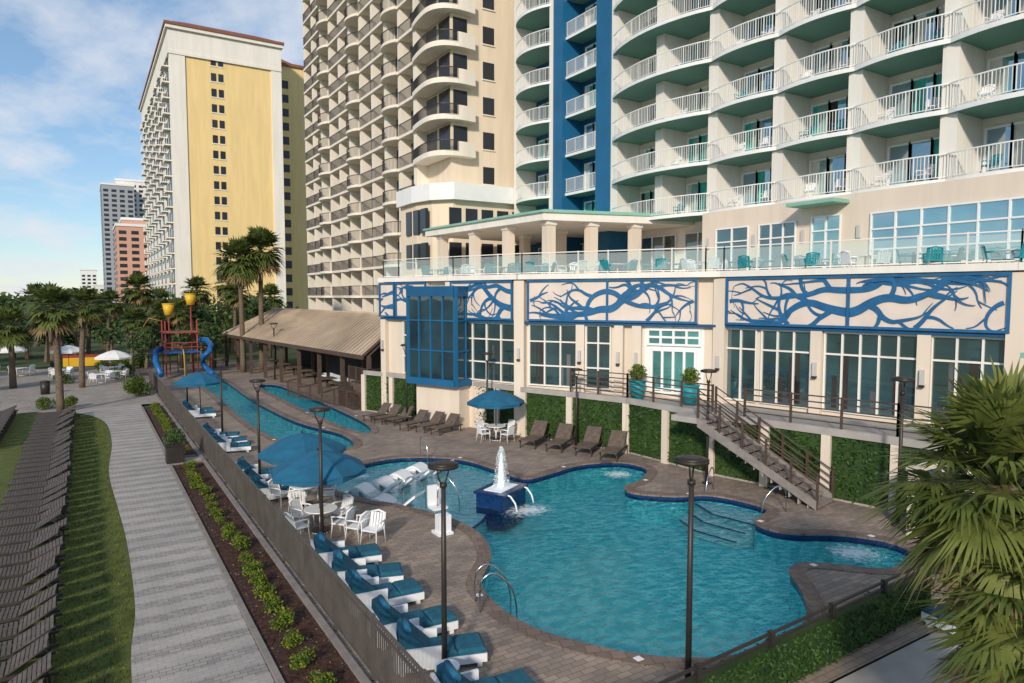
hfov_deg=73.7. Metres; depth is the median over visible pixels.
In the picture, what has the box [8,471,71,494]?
sun lounger
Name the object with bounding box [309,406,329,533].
street lamp
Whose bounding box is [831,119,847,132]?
patio chair
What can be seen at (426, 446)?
pool handrail
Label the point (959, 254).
patio chair
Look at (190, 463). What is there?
shrub
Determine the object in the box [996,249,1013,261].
round table
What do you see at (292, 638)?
shrub
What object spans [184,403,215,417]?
cushioned lounger
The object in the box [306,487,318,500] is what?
patio chair
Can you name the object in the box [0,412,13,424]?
sun lounger
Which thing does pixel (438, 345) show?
blue glass bay
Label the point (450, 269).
patio chair
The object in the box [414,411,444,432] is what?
sun lounger
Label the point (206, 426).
cushioned lounger
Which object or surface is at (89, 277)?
white apartment building
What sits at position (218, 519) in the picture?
shrub
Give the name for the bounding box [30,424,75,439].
sun lounger
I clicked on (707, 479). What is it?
pool handrail
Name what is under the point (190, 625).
walking path
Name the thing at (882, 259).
patio chair
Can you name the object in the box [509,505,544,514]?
bubbling water
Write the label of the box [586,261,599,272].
patio chair
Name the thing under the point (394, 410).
sun lounger
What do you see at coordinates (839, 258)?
patio chair
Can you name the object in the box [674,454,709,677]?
street lamp
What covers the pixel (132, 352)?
street lamp
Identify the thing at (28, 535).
sun lounger
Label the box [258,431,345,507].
patio umbrella
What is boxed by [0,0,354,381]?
sky
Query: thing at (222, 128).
yellow hotel tower
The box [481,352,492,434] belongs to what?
street lamp
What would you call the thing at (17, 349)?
patio umbrella
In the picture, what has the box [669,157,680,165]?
patio chair
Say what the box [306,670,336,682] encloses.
shrub
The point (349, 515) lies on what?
patio chair
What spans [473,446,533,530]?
pool fountain
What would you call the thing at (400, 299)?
coral mural
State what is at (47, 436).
sun lounger
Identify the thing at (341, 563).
cushioned lounger
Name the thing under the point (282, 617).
shrub
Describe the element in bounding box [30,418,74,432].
sun lounger
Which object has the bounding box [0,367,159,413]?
plaza pavement
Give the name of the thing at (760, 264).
patio chair
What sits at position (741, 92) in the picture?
patio chair
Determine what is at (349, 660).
kerb
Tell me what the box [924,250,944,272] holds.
patio chair
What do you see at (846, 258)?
patio chair
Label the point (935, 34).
patio chair
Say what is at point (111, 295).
palm tree
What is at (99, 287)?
white apartment building
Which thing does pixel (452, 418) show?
sun lounger
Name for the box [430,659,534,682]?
cushioned lounger
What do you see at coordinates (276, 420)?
lazy river water
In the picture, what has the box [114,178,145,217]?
grey high rise
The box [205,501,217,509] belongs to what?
shrub
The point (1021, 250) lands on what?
patio chair
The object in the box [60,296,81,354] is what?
palm tree
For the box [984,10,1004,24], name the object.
patio chair
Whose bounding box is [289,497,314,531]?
patio chair
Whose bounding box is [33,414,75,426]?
sun lounger
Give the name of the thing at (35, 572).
sun lounger
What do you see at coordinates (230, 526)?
shrub
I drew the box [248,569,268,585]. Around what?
shrub
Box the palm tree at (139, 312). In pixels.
[119,306,154,365]
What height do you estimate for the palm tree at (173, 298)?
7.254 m
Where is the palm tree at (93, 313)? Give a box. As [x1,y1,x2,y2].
[66,285,111,387]
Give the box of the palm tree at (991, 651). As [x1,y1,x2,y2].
[905,480,1023,682]
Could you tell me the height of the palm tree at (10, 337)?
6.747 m
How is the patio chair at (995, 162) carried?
on the hotel tower at (595, 94)
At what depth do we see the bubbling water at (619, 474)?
28.10 m
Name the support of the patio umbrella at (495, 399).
on the round table at (496, 426)
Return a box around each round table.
[16,367,28,375]
[96,373,108,382]
[289,486,317,507]
[303,503,336,533]
[486,424,505,440]
[612,263,625,272]
[854,255,876,266]
[913,252,944,264]
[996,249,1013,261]
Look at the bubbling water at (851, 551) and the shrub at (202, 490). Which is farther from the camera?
the shrub at (202, 490)
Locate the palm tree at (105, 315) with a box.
[93,292,112,348]
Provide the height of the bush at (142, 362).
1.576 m
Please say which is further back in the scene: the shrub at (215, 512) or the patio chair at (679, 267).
the patio chair at (679, 267)
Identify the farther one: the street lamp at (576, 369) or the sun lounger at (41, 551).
the street lamp at (576, 369)
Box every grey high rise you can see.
[99,182,134,302]
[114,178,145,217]
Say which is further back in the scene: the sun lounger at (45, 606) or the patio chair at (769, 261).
the patio chair at (769, 261)
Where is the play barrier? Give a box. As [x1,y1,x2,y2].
[63,354,100,366]
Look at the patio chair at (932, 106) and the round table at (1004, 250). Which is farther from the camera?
the patio chair at (932, 106)
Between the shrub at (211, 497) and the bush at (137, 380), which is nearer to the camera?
the shrub at (211, 497)
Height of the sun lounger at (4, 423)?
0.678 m
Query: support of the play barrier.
on the ground at (36, 354)
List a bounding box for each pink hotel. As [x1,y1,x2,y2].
[113,223,148,310]
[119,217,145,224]
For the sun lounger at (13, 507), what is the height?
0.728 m
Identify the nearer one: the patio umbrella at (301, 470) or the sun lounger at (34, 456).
the patio umbrella at (301, 470)
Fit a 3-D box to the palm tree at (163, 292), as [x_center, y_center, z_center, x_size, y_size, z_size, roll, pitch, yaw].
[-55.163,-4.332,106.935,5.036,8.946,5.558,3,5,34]
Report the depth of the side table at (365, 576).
16.51 m
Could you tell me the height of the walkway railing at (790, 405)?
1.120 m
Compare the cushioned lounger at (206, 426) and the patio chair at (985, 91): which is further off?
the cushioned lounger at (206, 426)
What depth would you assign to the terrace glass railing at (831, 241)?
30.46 m
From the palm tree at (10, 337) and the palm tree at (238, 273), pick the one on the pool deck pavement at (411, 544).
the palm tree at (238, 273)
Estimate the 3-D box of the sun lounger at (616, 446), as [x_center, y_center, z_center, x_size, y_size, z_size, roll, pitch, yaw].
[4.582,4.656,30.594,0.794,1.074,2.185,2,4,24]
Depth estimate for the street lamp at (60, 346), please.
61.82 m
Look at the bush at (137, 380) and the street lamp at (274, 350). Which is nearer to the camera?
the bush at (137, 380)
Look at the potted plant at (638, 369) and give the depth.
31.43 m
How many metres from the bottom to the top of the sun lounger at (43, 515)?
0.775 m
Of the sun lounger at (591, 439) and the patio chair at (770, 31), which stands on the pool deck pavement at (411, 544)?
the sun lounger at (591, 439)
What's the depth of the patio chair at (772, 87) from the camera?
36.84 m
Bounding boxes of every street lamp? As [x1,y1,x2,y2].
[59,331,63,363]
[129,333,135,375]
[181,343,189,403]
[214,358,226,431]
[249,379,265,473]
[269,323,277,379]
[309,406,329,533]
[400,344,407,421]
[428,460,458,658]
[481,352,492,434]
[571,368,581,448]
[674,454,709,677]
[700,369,716,484]
[891,376,915,527]
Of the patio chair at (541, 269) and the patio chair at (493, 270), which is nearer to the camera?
the patio chair at (541, 269)
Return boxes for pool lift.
[427,480,453,536]
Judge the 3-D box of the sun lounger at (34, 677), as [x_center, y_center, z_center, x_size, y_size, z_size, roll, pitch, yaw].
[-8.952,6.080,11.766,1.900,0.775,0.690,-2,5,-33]
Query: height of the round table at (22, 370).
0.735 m
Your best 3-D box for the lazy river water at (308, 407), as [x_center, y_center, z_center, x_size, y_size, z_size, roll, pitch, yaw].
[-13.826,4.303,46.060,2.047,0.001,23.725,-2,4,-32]
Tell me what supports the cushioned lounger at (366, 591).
on the pool deck pavement at (411, 544)
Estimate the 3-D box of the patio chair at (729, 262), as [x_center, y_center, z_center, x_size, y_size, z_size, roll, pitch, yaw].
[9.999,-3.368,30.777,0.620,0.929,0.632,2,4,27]
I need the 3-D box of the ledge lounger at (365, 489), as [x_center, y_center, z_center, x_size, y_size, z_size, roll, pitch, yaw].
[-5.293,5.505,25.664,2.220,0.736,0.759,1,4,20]
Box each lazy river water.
[204,385,352,447]
[261,386,368,432]
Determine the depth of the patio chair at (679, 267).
32.37 m
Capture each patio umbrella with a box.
[0,346,27,370]
[50,345,85,361]
[94,350,131,378]
[174,371,223,406]
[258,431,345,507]
[270,447,365,533]
[467,388,523,440]
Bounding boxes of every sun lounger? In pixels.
[0,405,17,415]
[0,407,16,419]
[0,409,15,420]
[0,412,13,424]
[0,414,12,423]
[0,416,10,430]
[0,419,9,433]
[0,422,7,435]
[0,487,70,516]
[0,495,67,523]
[0,499,69,532]
[0,507,64,536]
[0,517,68,546]
[0,526,62,556]
[0,536,65,567]
[0,545,63,579]
[0,555,60,592]
[0,567,64,608]
[0,583,61,622]
[0,595,62,642]
[0,613,58,662]
[0,631,55,682]
[1,481,69,505]
[3,476,68,498]
[8,465,69,489]
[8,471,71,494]
[8,650,58,682]
[13,461,72,487]
[14,455,71,477]
[15,451,71,469]
[17,447,71,464]
[19,442,73,462]
[22,433,70,449]
[22,435,72,451]
[22,440,73,455]
[23,431,71,443]
[26,426,73,440]
[28,420,72,435]
[30,415,72,428]
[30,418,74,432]
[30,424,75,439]
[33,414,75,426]
[36,412,76,424]
[37,405,75,414]
[37,407,75,416]
[362,402,391,421]
[372,404,403,424]
[384,405,414,425]
[398,409,429,430]
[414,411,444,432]
[429,413,462,435]
[518,420,549,449]
[545,423,574,452]
[574,425,602,456]
[599,430,627,462]
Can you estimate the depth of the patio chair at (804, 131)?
35.12 m
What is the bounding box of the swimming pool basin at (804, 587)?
[323,454,925,669]
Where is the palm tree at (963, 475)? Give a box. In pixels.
[901,451,1023,635]
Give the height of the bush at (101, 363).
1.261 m
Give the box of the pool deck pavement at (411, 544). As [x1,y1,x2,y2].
[135,360,948,682]
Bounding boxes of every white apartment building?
[80,269,96,288]
[92,284,103,293]
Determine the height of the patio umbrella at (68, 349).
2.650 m
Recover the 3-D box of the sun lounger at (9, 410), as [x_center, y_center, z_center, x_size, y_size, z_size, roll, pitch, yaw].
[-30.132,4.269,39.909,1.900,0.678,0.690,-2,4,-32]
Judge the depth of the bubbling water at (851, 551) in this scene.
19.54 m
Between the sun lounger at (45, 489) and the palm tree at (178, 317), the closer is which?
the sun lounger at (45, 489)
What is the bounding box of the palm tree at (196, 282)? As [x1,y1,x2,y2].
[181,274,214,348]
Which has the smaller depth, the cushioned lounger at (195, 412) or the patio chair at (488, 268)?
the patio chair at (488, 268)
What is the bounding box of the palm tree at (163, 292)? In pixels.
[146,286,174,340]
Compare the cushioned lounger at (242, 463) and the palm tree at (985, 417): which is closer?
the palm tree at (985, 417)
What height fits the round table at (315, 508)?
0.735 m
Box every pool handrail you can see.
[402,476,425,507]
[420,436,427,458]
[439,475,459,510]
[474,563,517,618]
[705,467,713,493]
[761,485,786,514]
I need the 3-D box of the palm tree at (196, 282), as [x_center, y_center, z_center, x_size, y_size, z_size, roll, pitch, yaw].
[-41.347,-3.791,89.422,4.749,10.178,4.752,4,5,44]
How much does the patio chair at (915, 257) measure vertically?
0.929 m
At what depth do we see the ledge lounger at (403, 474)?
27.47 m
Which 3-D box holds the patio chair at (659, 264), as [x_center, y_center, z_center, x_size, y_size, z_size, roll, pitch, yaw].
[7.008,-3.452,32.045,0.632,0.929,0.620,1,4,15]
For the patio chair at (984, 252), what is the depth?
23.47 m
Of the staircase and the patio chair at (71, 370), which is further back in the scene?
the patio chair at (71, 370)
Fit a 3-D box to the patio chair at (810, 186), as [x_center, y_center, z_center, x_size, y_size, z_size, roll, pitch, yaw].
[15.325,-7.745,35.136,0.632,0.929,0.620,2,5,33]
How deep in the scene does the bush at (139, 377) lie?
54.03 m
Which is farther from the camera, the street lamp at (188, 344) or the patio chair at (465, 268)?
the street lamp at (188, 344)
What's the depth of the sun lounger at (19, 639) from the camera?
13.50 m
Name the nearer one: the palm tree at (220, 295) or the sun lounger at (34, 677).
the sun lounger at (34, 677)
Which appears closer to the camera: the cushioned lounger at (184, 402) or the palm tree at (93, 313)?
the cushioned lounger at (184, 402)
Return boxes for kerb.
[141,382,370,682]
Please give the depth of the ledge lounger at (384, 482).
26.43 m
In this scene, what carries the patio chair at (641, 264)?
on the hotel tower at (595, 94)
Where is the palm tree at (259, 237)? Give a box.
[235,225,286,369]
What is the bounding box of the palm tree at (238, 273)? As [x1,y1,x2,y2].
[212,235,265,371]
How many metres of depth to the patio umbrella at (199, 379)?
41.53 m
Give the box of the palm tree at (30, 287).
[15,282,45,345]
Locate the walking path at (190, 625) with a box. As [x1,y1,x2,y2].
[44,404,274,682]
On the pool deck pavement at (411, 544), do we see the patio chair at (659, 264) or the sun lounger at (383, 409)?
the sun lounger at (383, 409)
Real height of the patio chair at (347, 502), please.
0.929 m
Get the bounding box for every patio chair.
[25,366,35,375]
[65,368,74,377]
[89,373,99,383]
[103,370,112,381]
[105,372,115,382]
[120,369,129,377]
[267,478,289,507]
[283,512,310,538]
[287,489,307,511]
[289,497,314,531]
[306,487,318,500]
[323,484,335,504]
[329,494,353,524]
[330,506,355,539]
[345,510,370,544]
[360,509,386,544]
[423,265,435,276]
[447,265,459,275]
[460,264,470,275]
[475,424,490,441]
[476,266,484,274]
[476,419,490,438]
[484,263,496,274]
[489,264,500,274]
[500,419,515,436]
[500,425,515,443]
[504,263,516,274]
[517,263,527,273]
[525,261,538,273]
[537,263,548,273]
[543,262,555,273]
[555,261,566,273]
[569,262,579,271]
[572,260,586,272]
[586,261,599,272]
[600,259,614,272]
[622,259,637,278]
[640,260,651,271]
[655,258,667,271]
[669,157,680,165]
[670,259,683,271]
[673,203,684,213]
[680,258,696,271]
[687,259,702,271]
[704,257,719,270]
[712,258,727,277]
[727,194,740,207]
[727,257,740,270]
[732,142,744,153]
[734,90,747,99]
[738,255,755,269]
[749,257,763,269]
[759,136,771,148]
[759,189,770,203]
[761,26,774,35]
[762,255,776,276]
[766,82,773,91]
[780,254,798,268]
[794,255,811,268]
[799,70,813,80]
[799,126,814,138]
[803,183,815,196]
[804,8,820,18]
[804,252,820,267]
[817,253,834,267]
[826,258,842,267]
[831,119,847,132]
[834,178,845,192]
[836,252,856,267]
[839,57,848,69]
[840,250,861,266]
[869,249,891,266]
[869,251,888,265]
[873,170,891,187]
[876,107,894,122]
[885,41,903,54]
[896,249,913,265]
[912,252,930,264]
[915,164,934,181]
[922,246,943,264]
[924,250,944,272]
[925,97,940,111]
[932,28,943,41]
[934,250,951,264]
[943,246,964,263]
[955,250,974,263]
[977,84,994,99]
[980,153,1002,172]
[980,244,1002,262]
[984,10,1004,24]
[990,246,1015,262]
[1011,243,1023,261]
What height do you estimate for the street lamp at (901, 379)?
4.715 m
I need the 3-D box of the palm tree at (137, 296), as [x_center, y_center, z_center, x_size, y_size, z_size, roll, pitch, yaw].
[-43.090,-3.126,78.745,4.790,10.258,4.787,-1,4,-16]
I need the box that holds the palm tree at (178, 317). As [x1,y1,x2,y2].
[162,298,192,364]
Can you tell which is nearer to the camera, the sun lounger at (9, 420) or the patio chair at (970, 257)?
the patio chair at (970, 257)
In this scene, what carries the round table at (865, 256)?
on the hotel tower at (595, 94)
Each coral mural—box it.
[378,283,394,316]
[395,282,430,317]
[450,280,516,320]
[527,278,698,323]
[725,272,1011,333]
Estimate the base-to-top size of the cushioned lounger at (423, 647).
0.903 m
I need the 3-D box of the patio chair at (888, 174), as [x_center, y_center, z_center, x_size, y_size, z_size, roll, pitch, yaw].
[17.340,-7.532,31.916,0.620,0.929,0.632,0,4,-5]
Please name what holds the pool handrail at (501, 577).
on the pool deck pavement at (411, 544)
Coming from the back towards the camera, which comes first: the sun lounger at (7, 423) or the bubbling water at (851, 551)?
the sun lounger at (7, 423)
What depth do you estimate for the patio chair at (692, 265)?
32.82 m
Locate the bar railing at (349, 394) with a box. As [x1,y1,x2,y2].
[287,365,380,409]
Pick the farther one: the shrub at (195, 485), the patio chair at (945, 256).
the patio chair at (945, 256)
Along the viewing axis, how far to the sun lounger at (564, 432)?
32.67 m
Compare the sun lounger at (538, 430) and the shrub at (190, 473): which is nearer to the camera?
the shrub at (190, 473)
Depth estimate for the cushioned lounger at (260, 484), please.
23.88 m
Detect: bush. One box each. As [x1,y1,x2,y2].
[35,397,54,409]
[52,372,75,383]
[55,395,78,407]
[93,361,117,370]
[111,353,140,367]
[115,363,135,376]
[121,374,144,385]
[123,380,154,395]
[130,379,152,390]
[134,354,152,367]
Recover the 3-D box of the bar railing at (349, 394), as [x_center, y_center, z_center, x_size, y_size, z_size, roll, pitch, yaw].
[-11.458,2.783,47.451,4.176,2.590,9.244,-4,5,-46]
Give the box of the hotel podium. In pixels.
[361,262,1023,513]
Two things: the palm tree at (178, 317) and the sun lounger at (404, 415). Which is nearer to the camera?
the sun lounger at (404, 415)
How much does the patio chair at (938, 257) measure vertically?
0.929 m
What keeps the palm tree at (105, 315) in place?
on the ground at (36, 354)
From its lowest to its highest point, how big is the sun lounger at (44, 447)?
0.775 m
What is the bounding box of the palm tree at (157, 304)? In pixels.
[147,297,169,353]
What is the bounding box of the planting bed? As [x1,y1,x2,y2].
[145,406,359,682]
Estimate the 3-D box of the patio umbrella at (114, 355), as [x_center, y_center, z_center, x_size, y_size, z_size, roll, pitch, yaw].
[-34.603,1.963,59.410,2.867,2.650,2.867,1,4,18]
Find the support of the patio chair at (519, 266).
on the hotel tower at (595, 94)
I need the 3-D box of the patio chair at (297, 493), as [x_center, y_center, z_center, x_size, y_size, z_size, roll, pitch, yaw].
[-7.107,5.258,22.634,0.632,0.929,0.620,-1,4,-10]
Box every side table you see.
[360,575,371,578]
[434,659,459,671]
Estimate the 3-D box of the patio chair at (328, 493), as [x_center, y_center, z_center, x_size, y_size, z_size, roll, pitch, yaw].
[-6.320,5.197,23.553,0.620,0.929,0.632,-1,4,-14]
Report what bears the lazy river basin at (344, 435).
in the pool deck pavement at (411, 544)
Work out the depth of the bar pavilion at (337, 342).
56.41 m
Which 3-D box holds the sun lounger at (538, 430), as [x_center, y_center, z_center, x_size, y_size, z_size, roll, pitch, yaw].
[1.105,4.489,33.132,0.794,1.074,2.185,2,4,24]
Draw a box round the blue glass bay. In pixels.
[406,286,471,428]
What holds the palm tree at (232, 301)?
on the ground at (36, 354)
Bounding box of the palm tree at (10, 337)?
[0,303,40,388]
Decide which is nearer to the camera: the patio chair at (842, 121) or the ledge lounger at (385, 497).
the ledge lounger at (385, 497)
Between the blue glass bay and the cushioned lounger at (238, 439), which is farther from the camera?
the blue glass bay
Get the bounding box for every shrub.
[153,408,161,414]
[159,417,170,424]
[182,459,197,467]
[185,468,195,472]
[186,471,197,476]
[188,473,201,483]
[190,479,203,488]
[199,483,211,494]
[203,493,216,501]
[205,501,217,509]
[209,506,224,517]
[213,516,224,524]
[221,522,235,531]
[221,529,240,540]
[230,535,251,549]
[238,550,252,561]
[241,558,262,575]
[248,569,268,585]
[253,584,275,597]
[260,591,283,614]
[268,606,295,630]
[281,627,303,648]
[289,645,317,670]
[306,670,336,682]
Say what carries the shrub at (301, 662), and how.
on the planting bed
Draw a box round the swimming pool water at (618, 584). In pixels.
[329,460,909,657]
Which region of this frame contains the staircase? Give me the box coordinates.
[671,386,834,509]
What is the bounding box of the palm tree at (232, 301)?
[219,281,251,352]
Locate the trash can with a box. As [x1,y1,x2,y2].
[40,380,49,394]
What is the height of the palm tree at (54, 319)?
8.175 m
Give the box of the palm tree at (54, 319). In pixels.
[22,281,88,412]
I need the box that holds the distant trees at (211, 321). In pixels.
[0,287,298,369]
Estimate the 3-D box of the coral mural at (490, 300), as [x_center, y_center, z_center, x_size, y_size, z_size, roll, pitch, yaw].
[-1.592,-2.200,36.480,4.292,2.060,0.410,3,5,37]
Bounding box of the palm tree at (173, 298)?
[162,297,185,329]
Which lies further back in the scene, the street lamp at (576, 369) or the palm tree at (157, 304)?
the palm tree at (157, 304)
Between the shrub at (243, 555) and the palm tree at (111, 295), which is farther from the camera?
the palm tree at (111, 295)
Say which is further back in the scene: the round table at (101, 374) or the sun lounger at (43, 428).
the round table at (101, 374)
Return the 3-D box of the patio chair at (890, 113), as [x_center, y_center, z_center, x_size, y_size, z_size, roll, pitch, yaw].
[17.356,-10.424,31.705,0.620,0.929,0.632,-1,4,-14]
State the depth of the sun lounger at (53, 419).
38.22 m
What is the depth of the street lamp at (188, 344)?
45.53 m
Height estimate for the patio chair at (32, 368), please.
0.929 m
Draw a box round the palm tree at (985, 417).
[853,356,1023,669]
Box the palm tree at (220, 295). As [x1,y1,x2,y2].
[210,274,238,321]
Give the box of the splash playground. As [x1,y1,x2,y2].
[143,294,216,377]
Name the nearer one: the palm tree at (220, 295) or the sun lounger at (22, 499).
the sun lounger at (22, 499)
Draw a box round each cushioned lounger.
[182,400,213,410]
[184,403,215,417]
[203,422,239,437]
[207,428,246,442]
[212,432,251,451]
[236,456,273,477]
[244,466,282,485]
[250,474,298,499]
[310,531,381,564]
[329,547,402,583]
[341,567,423,607]
[366,594,457,649]
[391,615,486,676]
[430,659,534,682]
[921,605,976,633]
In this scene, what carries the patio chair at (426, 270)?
on the hotel tower at (595, 94)
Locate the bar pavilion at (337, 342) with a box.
[221,308,380,387]
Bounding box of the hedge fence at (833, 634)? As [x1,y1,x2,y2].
[657,563,934,682]
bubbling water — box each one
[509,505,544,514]
[611,471,628,477]
[826,546,877,561]
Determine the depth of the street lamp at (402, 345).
38.87 m
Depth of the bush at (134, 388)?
49.13 m
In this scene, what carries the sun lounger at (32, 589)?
on the lawn at (16, 435)
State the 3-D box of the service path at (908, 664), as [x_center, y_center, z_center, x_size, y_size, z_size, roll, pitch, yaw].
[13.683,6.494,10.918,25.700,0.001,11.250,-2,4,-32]
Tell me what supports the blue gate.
on the pool deck pavement at (411, 544)
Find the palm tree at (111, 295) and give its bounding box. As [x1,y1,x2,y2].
[96,288,127,360]
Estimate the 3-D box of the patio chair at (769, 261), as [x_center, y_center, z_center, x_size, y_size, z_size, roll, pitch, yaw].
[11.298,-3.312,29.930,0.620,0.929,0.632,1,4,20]
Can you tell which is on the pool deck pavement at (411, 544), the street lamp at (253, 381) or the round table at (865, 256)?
the street lamp at (253, 381)
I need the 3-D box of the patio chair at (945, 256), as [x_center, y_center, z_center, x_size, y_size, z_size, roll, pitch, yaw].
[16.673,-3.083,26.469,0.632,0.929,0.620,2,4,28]
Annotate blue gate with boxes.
[906,461,946,537]
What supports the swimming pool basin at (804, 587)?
in the pool deck pavement at (411, 544)
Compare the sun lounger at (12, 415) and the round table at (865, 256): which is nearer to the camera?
the round table at (865, 256)
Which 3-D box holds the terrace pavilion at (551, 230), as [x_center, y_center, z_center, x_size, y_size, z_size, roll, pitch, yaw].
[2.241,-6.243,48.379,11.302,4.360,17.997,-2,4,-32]
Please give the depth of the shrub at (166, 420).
38.04 m
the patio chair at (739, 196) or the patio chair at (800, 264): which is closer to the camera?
the patio chair at (800, 264)
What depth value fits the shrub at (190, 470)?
27.65 m
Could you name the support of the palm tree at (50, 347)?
on the ground at (36, 354)
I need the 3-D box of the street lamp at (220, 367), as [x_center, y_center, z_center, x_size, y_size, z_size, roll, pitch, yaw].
[-14.720,2.877,34.578,0.580,4.100,0.580,2,4,24]
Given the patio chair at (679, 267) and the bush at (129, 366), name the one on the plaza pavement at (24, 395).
the bush at (129, 366)
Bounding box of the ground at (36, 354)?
[0,302,939,682]
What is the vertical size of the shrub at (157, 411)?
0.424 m
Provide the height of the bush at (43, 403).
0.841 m
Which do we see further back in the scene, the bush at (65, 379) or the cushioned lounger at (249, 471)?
the bush at (65, 379)
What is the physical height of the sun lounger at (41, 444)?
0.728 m
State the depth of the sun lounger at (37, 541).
18.73 m
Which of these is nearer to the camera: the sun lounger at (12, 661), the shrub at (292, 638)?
the sun lounger at (12, 661)
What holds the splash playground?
on the pool deck pavement at (411, 544)
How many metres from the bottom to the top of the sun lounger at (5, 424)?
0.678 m
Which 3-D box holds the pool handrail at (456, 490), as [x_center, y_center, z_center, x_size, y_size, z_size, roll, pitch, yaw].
[-2.240,5.376,24.053,0.917,1.301,0.044,2,4,25]
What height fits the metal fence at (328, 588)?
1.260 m
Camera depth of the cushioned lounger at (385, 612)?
14.42 m
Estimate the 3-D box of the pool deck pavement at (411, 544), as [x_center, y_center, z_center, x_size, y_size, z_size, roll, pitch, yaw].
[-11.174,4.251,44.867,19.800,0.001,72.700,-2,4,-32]
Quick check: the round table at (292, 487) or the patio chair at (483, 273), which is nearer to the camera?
the round table at (292, 487)
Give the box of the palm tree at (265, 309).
[251,305,268,318]
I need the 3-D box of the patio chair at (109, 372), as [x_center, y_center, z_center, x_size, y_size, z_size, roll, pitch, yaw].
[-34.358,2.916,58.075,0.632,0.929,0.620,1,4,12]
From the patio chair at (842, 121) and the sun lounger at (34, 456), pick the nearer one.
the sun lounger at (34, 456)
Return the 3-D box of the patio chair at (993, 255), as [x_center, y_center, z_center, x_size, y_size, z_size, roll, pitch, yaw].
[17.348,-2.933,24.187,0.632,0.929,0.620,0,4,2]
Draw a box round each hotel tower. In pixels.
[138,20,307,331]
[302,0,533,311]
[514,0,1023,277]
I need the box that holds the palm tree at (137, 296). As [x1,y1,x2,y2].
[118,270,158,355]
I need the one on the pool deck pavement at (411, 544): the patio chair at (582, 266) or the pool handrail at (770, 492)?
the pool handrail at (770, 492)
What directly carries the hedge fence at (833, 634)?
on the pool deck pavement at (411, 544)
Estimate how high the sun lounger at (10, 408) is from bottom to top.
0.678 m
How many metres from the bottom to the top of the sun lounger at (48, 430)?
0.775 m
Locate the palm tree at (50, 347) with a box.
[24,296,65,365]
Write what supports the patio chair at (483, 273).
on the hotel tower at (595, 94)
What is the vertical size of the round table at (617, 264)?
0.735 m
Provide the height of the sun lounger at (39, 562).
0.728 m
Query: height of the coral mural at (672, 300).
2.060 m
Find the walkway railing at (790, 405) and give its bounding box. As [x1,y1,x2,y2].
[570,369,952,436]
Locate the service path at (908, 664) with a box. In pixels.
[834,629,968,682]
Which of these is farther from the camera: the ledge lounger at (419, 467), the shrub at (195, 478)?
the ledge lounger at (419, 467)
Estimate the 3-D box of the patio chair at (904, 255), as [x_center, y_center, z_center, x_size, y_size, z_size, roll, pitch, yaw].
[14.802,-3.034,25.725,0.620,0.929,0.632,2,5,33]
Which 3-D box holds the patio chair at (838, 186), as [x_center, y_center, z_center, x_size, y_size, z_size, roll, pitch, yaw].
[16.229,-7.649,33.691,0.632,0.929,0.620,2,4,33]
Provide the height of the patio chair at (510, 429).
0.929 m
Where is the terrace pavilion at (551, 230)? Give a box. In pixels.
[423,209,693,279]
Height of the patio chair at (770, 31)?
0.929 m
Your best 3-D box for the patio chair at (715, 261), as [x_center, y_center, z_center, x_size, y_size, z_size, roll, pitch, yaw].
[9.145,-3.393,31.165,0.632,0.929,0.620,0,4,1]
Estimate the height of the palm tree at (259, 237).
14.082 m
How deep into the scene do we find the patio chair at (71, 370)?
60.23 m
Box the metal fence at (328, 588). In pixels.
[149,368,435,682]
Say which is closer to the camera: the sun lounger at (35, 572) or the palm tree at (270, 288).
the sun lounger at (35, 572)
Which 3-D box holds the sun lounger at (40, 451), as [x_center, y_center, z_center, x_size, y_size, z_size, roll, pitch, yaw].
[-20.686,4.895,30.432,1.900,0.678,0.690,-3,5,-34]
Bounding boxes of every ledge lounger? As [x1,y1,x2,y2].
[344,479,401,498]
[370,472,420,493]
[371,490,424,506]
[388,469,433,486]
[406,459,453,478]
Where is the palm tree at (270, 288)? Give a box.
[253,282,286,308]
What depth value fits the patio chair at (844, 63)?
33.35 m
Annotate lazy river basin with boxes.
[197,378,361,450]
[254,383,378,434]
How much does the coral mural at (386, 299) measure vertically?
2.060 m
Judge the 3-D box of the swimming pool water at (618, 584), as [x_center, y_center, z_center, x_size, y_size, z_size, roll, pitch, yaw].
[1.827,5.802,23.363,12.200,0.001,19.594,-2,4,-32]
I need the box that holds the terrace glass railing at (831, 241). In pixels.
[383,229,1023,277]
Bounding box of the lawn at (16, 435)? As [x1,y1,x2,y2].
[0,413,134,682]
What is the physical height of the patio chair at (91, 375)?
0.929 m
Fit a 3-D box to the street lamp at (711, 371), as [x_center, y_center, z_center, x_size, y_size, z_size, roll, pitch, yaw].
[7.507,3.267,26.189,0.626,4.428,0.626,3,5,41]
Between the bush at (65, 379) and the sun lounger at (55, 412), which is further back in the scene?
the bush at (65, 379)
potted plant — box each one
[162,428,185,463]
[628,364,647,399]
[680,367,700,405]

